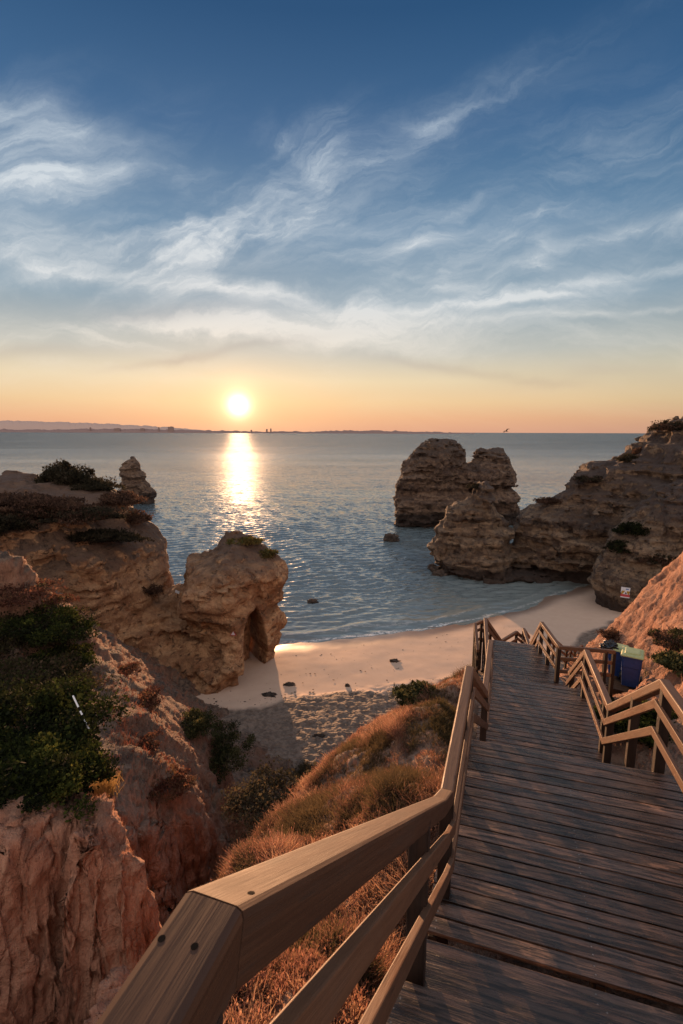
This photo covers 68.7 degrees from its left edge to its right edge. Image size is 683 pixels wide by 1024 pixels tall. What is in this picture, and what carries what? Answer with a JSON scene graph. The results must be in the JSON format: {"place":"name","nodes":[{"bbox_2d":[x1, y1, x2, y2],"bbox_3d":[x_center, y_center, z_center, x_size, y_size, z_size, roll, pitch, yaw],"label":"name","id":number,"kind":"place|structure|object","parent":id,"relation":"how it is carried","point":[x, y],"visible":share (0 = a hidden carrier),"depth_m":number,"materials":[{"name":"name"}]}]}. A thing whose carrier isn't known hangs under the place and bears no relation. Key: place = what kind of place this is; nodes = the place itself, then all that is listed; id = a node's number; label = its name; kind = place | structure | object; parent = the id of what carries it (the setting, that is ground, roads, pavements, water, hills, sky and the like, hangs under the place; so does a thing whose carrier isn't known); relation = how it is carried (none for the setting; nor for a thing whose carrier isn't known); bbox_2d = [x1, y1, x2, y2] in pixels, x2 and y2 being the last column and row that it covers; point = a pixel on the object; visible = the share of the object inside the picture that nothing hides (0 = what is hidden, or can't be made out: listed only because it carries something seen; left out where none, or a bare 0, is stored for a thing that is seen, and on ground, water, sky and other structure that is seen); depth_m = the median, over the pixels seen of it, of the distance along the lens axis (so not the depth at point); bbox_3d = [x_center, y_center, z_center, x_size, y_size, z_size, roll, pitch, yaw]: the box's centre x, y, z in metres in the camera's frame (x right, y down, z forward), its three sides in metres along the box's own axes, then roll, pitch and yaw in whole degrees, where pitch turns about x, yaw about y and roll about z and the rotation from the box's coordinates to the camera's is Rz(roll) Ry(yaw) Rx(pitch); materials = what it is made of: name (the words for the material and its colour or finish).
{"place":"outdoors","nodes":[
{"label":"outdoors","id":0,"kind":"place"},
{"bbox_2d":[0,787,133,865],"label":"cliff edge grass","id":1,"kind":"structure","parent":0,"point":[120,843],"depth_m":7.37,"materials":[{"name":"plant"}]},
{"bbox_2d":[0,420,195,429],"bbox_3d":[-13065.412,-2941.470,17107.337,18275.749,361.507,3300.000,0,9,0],"label":"hills","id":2,"kind":"structure","parent":0,"point":[17,425],"depth_m":15645.44,"materials":[{"name":"grey"}]},
{"bbox_2d":[0,470,288,694],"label":"headland","id":3,"kind":"structure","parent":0,"point":[225,590],"depth_m":43.32,"materials":[{"name":"stone"}]},
{"bbox_2d":[0,511,38,535],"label":"bush","id":4,"kind":"object","parent":3,"relation":"on","point":[8,522],"visible":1,"depth_m":38.95,"materials":[{"name":"green plant"}]},
{"bbox_2d":[0,491,87,514],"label":"bush","id":5,"kind":"object","parent":3,"relation":"on","point":[9,501],"visible":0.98,"depth_m":40.51,"materials":[{"name":"brown plant"}]},
{"bbox_2d":[33,458,94,484],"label":"bush","id":6,"kind":"object","parent":3,"relation":"on","point":[64,471],"visible":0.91,"depth_m":48.50,"materials":[{"name":"green plant"}]},
{"bbox_2d":[5,502,135,525],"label":"bush","id":7,"kind":"object","parent":3,"relation":"on","point":[83,514],"visible":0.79,"depth_m":40.46,"materials":[{"name":"brown plant"}]},
{"bbox_2d":[67,475,128,491],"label":"bush","id":8,"kind":"object","parent":3,"relation":"on","point":[100,484],"visible":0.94,"depth_m":48.32,"materials":[{"name":"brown plant"}]},
{"bbox_2d":[66,526,155,544],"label":"bush","id":9,"kind":"object","parent":3,"relation":"on","point":[101,535],"visible":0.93,"depth_m":42.17,"materials":[{"name":"green plant"}]},
{"bbox_2d":[96,490,147,506],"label":"bush","id":10,"kind":"object","parent":3,"relation":"on","point":[126,498],"visible":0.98,"depth_m":46.19,"materials":[{"name":"brown plant"}]},
{"bbox_2d":[125,509,153,524],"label":"bush","id":11,"kind":"object","parent":3,"relation":"on","point":[140,516],"visible":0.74,"depth_m":47.45,"materials":[{"name":"brown plant"}]},
{"bbox_2d":[141,583,164,596],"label":"bush","id":12,"kind":"object","parent":3,"relation":"on","point":[153,589],"visible":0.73,"depth_m":45.40,"materials":[{"name":"green plant"}]},
{"bbox_2d":[225,535,266,545],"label":"bush","id":13,"kind":"object","parent":3,"relation":"on","point":[250,539],"visible":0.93,"depth_m":46.06,"materials":[{"name":"green plant"}]},
{"bbox_2d":[259,547,278,559],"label":"bush","id":14,"kind":"object","parent":3,"relation":"on","point":[269,552],"visible":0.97,"depth_m":46.15,"materials":[{"name":"green plant"}]},
{"bbox_2d":[0,428,474,433],"bbox_3d":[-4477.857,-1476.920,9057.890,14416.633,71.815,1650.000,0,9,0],"label":"coast","id":15,"kind":"structure","parent":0,"point":[86,430],"depth_m":8296.81},
{"bbox_2d":[168,426,173,431],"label":"distant building","id":16,"kind":"structure","parent":15,"relation":"on","point":[170,428],"depth_m":8277.55,"materials":[{"name":"white"}]},
{"bbox_2d":[0,432,645,644],"bbox_3d":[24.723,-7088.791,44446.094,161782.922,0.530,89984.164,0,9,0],"label":"sea","id":17,"kind":"structure","parent":0,"point":[316,510],"depth_m":157.94,"materials":[{"name":"liquid"}]},
{"bbox_2d":[119,456,156,503],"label":"sea stack","id":18,"kind":"object","parent":17,"relation":"in","point":[132,475],"visible":0.63,"depth_m":151.75,"materials":[{"name":"stone"}]},
{"bbox_2d":[307,598,317,603],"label":"sea rock","id":19,"kind":"object","parent":17,"relation":"in","point":[313,601],"visible":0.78,"depth_m":65.32,"materials":[{"name":"brown stone"}]},
{"bbox_2d":[383,533,399,541],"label":"sea rock","id":20,"kind":"object","parent":17,"relation":"in","point":[390,537],"visible":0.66,"depth_m":101.45,"materials":[{"name":"brown stone"}]},
{"bbox_2d":[429,566,440,571],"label":"shore rock","id":21,"kind":"object","parent":17,"relation":"in","point":[432,568],"visible":0.55,"depth_m":79.91,"materials":[{"name":"brown stone"}]},
{"bbox_2d":[432,569,449,575],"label":"shore rock","id":22,"kind":"object","parent":17,"relation":"in","point":[441,572],"visible":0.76,"depth_m":77.61,"materials":[{"name":"brown stone"}]},
{"bbox_2d":[393,438,520,527],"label":"sea stack","id":23,"kind":"object","parent":17,"relation":"in","point":[437,476],"visible":0.75,"depth_m":115.43,"materials":[{"name":"stone"}]},
{"bbox_2d":[427,416,682,584],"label":"promontory","id":24,"kind":"structure","parent":17,"relation":"in","point":[550,543],"depth_m":74.30,"materials":[{"name":"stone"}]},
{"bbox_2d":[466,482,479,488],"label":"bush","id":25,"kind":"object","parent":24,"relation":"on","point":[473,486],"visible":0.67,"depth_m":75.66,"materials":[{"name":"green plant"}]},
{"bbox_2d":[533,497,562,503],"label":"bush","id":26,"kind":"object","parent":24,"relation":"on","point":[546,500],"visible":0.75,"depth_m":77.30,"materials":[{"name":"green plant"}]},
{"bbox_2d":[573,475,603,482],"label":"bush","id":27,"kind":"object","parent":24,"relation":"on","point":[583,478],"visible":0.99,"depth_m":74.50,"materials":[{"name":"green plant"}]},
{"bbox_2d":[616,453,637,462],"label":"bush","id":28,"kind":"object","parent":24,"relation":"on","point":[627,457],"visible":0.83,"depth_m":73.46,"materials":[{"name":"green plant"}]},
{"bbox_2d":[632,446,641,454],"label":"bush","id":29,"kind":"object","parent":24,"relation":"on","point":[637,450],"visible":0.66,"depth_m":73.89,"materials":[{"name":"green plant"}]},
{"bbox_2d":[647,420,682,431],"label":"bush","id":30,"kind":"object","parent":24,"relation":"on","point":[677,425],"visible":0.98,"depth_m":70.87,"materials":[{"name":"green plant"}]},
{"bbox_2d":[0,550,682,1023],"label":"hillside","id":31,"kind":"structure","parent":0,"point":[78,922],"depth_m":9.13,"materials":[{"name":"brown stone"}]},
{"bbox_2d":[0,577,67,608],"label":"bush","id":32,"kind":"object","parent":31,"relation":"on","point":[19,594],"visible":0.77,"depth_m":19.41,"materials":[{"name":"brown plant"}]},
{"bbox_2d":[0,601,99,647],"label":"bush","id":33,"kind":"object","parent":31,"relation":"on","point":[40,635],"visible":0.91,"depth_m":18.49,"materials":[{"name":"green plant"}]},
{"bbox_2d":[0,605,102,657],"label":"bush","id":34,"kind":"object","parent":31,"relation":"on","point":[8,644],"visible":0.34,"depth_m":18.39,"materials":[{"name":"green plant"}]},
{"bbox_2d":[30,591,80,609],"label":"bush","id":35,"kind":"object","parent":31,"relation":"on","point":[66,597],"visible":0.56,"depth_m":20.62,"materials":[{"name":"brown plant"}]},
{"bbox_2d":[16,641,101,673],"bbox_3d":[-10.054,5.222,18.148,2.828,0.768,2.539,0,9,0],"label":"bush","id":36,"kind":"object","parent":31,"relation":"on","point":[87,655],"visible":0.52,"depth_m":18.05,"materials":[{"name":"green plant"}]},
{"bbox_2d":[0,727,118,810],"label":"bush","id":37,"kind":"object","parent":31,"relation":"on","point":[42,745],"visible":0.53,"depth_m":8.18,"materials":[{"name":"green plant"}]},
{"bbox_2d":[0,644,120,707],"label":"bush","id":38,"kind":"object","parent":31,"relation":"on","point":[23,667],"visible":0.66,"depth_m":16.70,"materials":[{"name":"green plant"}]},
{"bbox_2d":[0,737,124,822],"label":"bush","id":39,"kind":"object","parent":31,"relation":"on","point":[65,783],"visible":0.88,"depth_m":7.60,"materials":[{"name":"green plant"}]},
{"bbox_2d":[0,671,134,746],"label":"bush","id":40,"kind":"object","parent":31,"relation":"on","point":[53,704],"visible":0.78,"depth_m":9.68,"materials":[{"name":"green plant"}]},
{"bbox_2d":[59,721,100,753],"bbox_3d":[-5.316,4.377,9.310,1.625,0.541,1.848,0,9,0],"label":"bush","id":41,"kind":"object","parent":31,"relation":"on","point":[98,738],"visible":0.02,"depth_m":9.57,"materials":[{"name":"green plant"}]},
{"bbox_2d":[72,695,89,728],"bbox_3d":[-4.863,3.756,9.333,0.578,0.528,0.030,7,11,36],"label":"striped pole","id":42,"kind":"object","parent":31,"relation":"on","point":[79,709],"visible":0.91,"depth_m":9.35,"materials":[{"name":"white paint"}]},
{"bbox_2d":[80,752,115,793],"bbox_3d":[-4.681,4.517,8.622,1.339,0.523,1.185,4,10,21],"label":"bush","id":43,"kind":"object","parent":31,"relation":"on","point":[107,777],"visible":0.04,"depth_m":8.64,"materials":[{"name":"green plant"}]},
{"bbox_2d":[90,767,124,801],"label":"grass tuft","id":44,"kind":"object","parent":31,"relation":"on","point":[107,787],"visible":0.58,"depth_m":12.07,"materials":[{"name":"yellow plant"}]},
{"bbox_2d":[118,661,144,675],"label":"bush","id":45,"kind":"object","parent":31,"relation":"on","point":[127,669],"visible":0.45,"depth_m":19.82,"materials":[{"name":"brown plant"}]},
{"bbox_2d":[137,726,163,754],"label":"bush","id":46,"kind":"object","parent":31,"relation":"on","point":[149,744],"visible":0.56,"depth_m":14.82,"materials":[{"name":"brown plant"}]},
{"bbox_2d":[138,685,165,712],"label":"bush","id":47,"kind":"object","parent":31,"relation":"on","point":[149,696],"visible":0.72,"depth_m":17.77,"materials":[{"name":"brown plant"}]},
{"bbox_2d":[146,761,199,804],"bbox_3d":[-4.805,7.435,13.722,1.539,0.277,1.637,6,11,31],"label":"bush","id":48,"kind":"object","parent":31,"relation":"on","point":[178,783],"visible":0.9,"depth_m":13.66,"materials":[{"name":"brown plant"}]},
{"bbox_2d":[179,707,219,739],"bbox_3d":[-5.825,8.230,19.602,2.111,0.843,2.148,0,9,0],"label":"bush","id":49,"kind":"object","parent":31,"relation":"on","point":[200,722],"visible":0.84,"depth_m":19.47,"materials":[{"name":"green plant"}]},
{"bbox_2d":[208,719,256,783],"bbox_3d":[-4.986,9.389,20.057,3.234,1.384,4.225,0,9,0],"label":"bush","id":50,"kind":"object","parent":31,"relation":"on","point":[222,740],"visible":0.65,"depth_m":19.92,"materials":[{"name":"green plant"}]},
{"bbox_2d":[245,797,272,824],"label":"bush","id":51,"kind":"object","parent":31,"relation":"on","point":[258,810],"visible":0.03,"depth_m":20.72,"materials":[{"name":"green plant"}]},
{"bbox_2d":[211,755,321,845],"bbox_3d":[-1.252,6.453,11.324,3.194,0.473,3.191,9,13,44],"label":"bush","id":52,"kind":"object","parent":31,"relation":"on","point":[250,795],"visible":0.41,"depth_m":11.32,"materials":[{"name":"green plant"}]},
{"bbox_2d":[288,759,314,779],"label":"bush","id":53,"kind":"object","parent":31,"relation":"on","point":[303,768],"visible":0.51,"depth_m":30.79,"materials":[{"name":"green plant"}]},
{"bbox_2d":[210,662,472,1023],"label":"dry grass","id":54,"kind":"structure","parent":31,"relation":"on","point":[286,826],"depth_m":6.39,"materials":[{"name":"brown plant"}]},
{"bbox_2d":[0,551,682,1023],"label":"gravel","id":55,"kind":"structure","parent":31,"relation":"on","point":[98,1015],"depth_m":14.09,"materials":[{"name":"brown gravel"}]},
{"bbox_2d":[96,618,682,1023],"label":"stairway","id":56,"kind":"object","parent":31,"relation":"on","point":[557,846],"visible":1,"depth_m":3.82,"materials":[{"name":"brown wood"}]},
{"bbox_2d":[472,620,491,672],"bbox_3d":[4.582,5.234,16.742,0.436,3.109,2.454,5,10,26],"label":"railing","id":57,"kind":"object","parent":56,"relation":"on","point":[477,652],"visible":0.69,"depth_m":16.66,"materials":[{"name":"brown wood"}]},
{"bbox_2d":[554,645,616,696],"bbox_3d":[6.668,4.519,13.674,1.737,1.883,0.157,-1,9,-7],"label":"railing","id":58,"kind":"object","parent":56,"relation":"on","point":[604,662],"visible":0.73,"depth_m":13.58,"materials":[{"name":"brown wood"}]},
{"bbox_2d":[391,679,436,706],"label":"bush","id":59,"kind":"object","parent":31,"relation":"on","point":[404,693],"visible":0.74,"depth_m":14.79,"materials":[{"name":"green plant"}]},
{"bbox_2d":[550,641,582,669],"bbox_3d":[11.105,6.726,24.312,0.306,4.422,7.828,7,11,37],"label":"wooden railing","id":60,"kind":"object","parent":31,"relation":"on","point":[570,653],"visible":0.33,"depth_m":23.36,"materials":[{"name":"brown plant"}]},
{"bbox_2d":[593,704,617,722],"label":"bush","id":61,"kind":"object","parent":31,"relation":"on","point":[597,710],"visible":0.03,"depth_m":11.32,"materials":[{"name":"green plant"}]},
{"bbox_2d":[595,627,621,642],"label":"bush","id":62,"kind":"object","parent":31,"relation":"on","point":[609,634],"visible":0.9,"depth_m":21.49,"materials":[{"name":"brown plant"}]},
{"bbox_2d":[562,559,682,768],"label":"hillside grass","id":63,"kind":"structure","parent":31,"relation":"on","point":[643,660],"depth_m":16.49,"materials":[{"name":"plant"}]},
{"bbox_2d":[606,676,639,693],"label":"bin platform","id":64,"kind":"structure","parent":31,"relation":"on","point":[618,688],"depth_m":14.44,"materials":[{"name":"brown wood"}]},
{"bbox_2d":[608,643,628,676],"bbox_3d":[8.393,4.495,15.201,0.516,0.919,0.632,7,11,37],"label":"wheelie bin","id":65,"kind":"object","parent":64,"relation":"on","point":[618,663],"visible":0.38,"depth_m":14.99,"materials":[{"name":"blue plastic"}]},
{"bbox_2d":[599,639,618,649],"bbox_3d":[8.087,4.067,15.171,0.578,0.399,0.571,0,9,0],"label":"rubbish bag","id":66,"kind":"object","parent":65,"relation":"on","point":[611,644],"visible":0.7,"depth_m":15.08,"materials":[{"name":"black plastic"}]},
{"bbox_2d":[619,646,644,687],"bbox_3d":[8.432,4.516,14.531,0.588,1.047,0.720,6,11,32],"label":"wheelie bin","id":67,"kind":"object","parent":64,"relation":"on","point":[631,667],"visible":0.98,"depth_m":14.30,"materials":[{"name":"blue plastic"}]},
{"bbox_2d":[594,696,678,747],"bbox_3d":[5.804,3.971,9.534,1.824,0.609,1.684,0,9,0],"label":"bush","id":68,"kind":"object","parent":31,"relation":"on","point":[648,719],"visible":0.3,"depth_m":9.37,"materials":[{"name":"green plant"}]},
{"bbox_2d":[646,626,682,652],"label":"bush","id":69,"kind":"object","parent":31,"relation":"on","point":[671,639],"visible":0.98,"depth_m":15.54,"materials":[{"name":"green plant"}]},
{"bbox_2d":[647,648,682,677],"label":"bush","id":70,"kind":"object","parent":31,"relation":"on","point":[671,660],"visible":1,"depth_m":11.80,"materials":[{"name":"green plant"}]},
{"bbox_2d":[0,0,682,432],"label":"sky","id":71,"kind":"structure","parent":0,"point":[453,216],"materials":[{"name":"blue"}]},
{"bbox_2d":[196,585,622,769],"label":"beach","id":72,"kind":"structure","parent":0,"point":[288,727],"depth_m":45.13,"materials":[{"name":"beige sand"}]},
{"bbox_2d":[262,691,277,696],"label":"stone","id":73,"kind":"object","parent":72,"relation":"on","point":[269,694],"visible":1,"depth_m":40.83,"materials":[{"name":"grey stone"}]},
{"bbox_2d":[283,682,294,685],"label":"stone","id":74,"kind":"object","parent":72,"relation":"on","point":[289,684],"visible":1,"depth_m":42.69,"materials":[{"name":"brown stone"}]},
{"bbox_2d":[312,733,324,737],"bbox_3d":[-1.593,15.621,34.880,1.016,0.388,0.456,0,9,0],"label":"stone","id":75,"kind":"object","parent":72,"relation":"on","point":[321,735],"visible":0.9,"depth_m":34.78,"materials":[{"name":"grey stone"}]},
{"bbox_2d":[208,634,453,712],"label":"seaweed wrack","id":76,"kind":"object","parent":72,"relation":"on","point":[332,679],"visible":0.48,"depth_m":41.19,"materials":[{"name":"brown plant"}]},
{"bbox_2d":[587,480,682,611],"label":"buttress","id":77,"kind":"structure","parent":72,"relation":"on","point":[659,511],"depth_m":59.97,"materials":[{"name":"stone"}]},
{"bbox_2d":[603,539,631,552],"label":"bush","id":78,"kind":"object","parent":77,"relation":"on","point":[614,546],"visible":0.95,"depth_m":60.69,"materials":[{"name":"green plant"}]},
{"bbox_2d":[620,587,629,597],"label":"warning sign","id":79,"kind":"object","parent":77,"relation":"attached to","point":[625,592],"visible":1,"depth_m":57.97,"materials":[{"name":"metal"}]},
{"bbox_2d":[611,521,653,536],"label":"bush","id":80,"kind":"object","parent":77,"relation":"on","point":[632,528],"visible":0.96,"depth_m":60.91,"materials":[{"name":"green plant"}]},
{"bbox_2d":[633,553,676,565],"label":"bush","id":81,"kind":"object","parent":77,"relation":"on","point":[646,560],"visible":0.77,"depth_m":57.94,"materials":[{"name":"green plant"}]}
]}

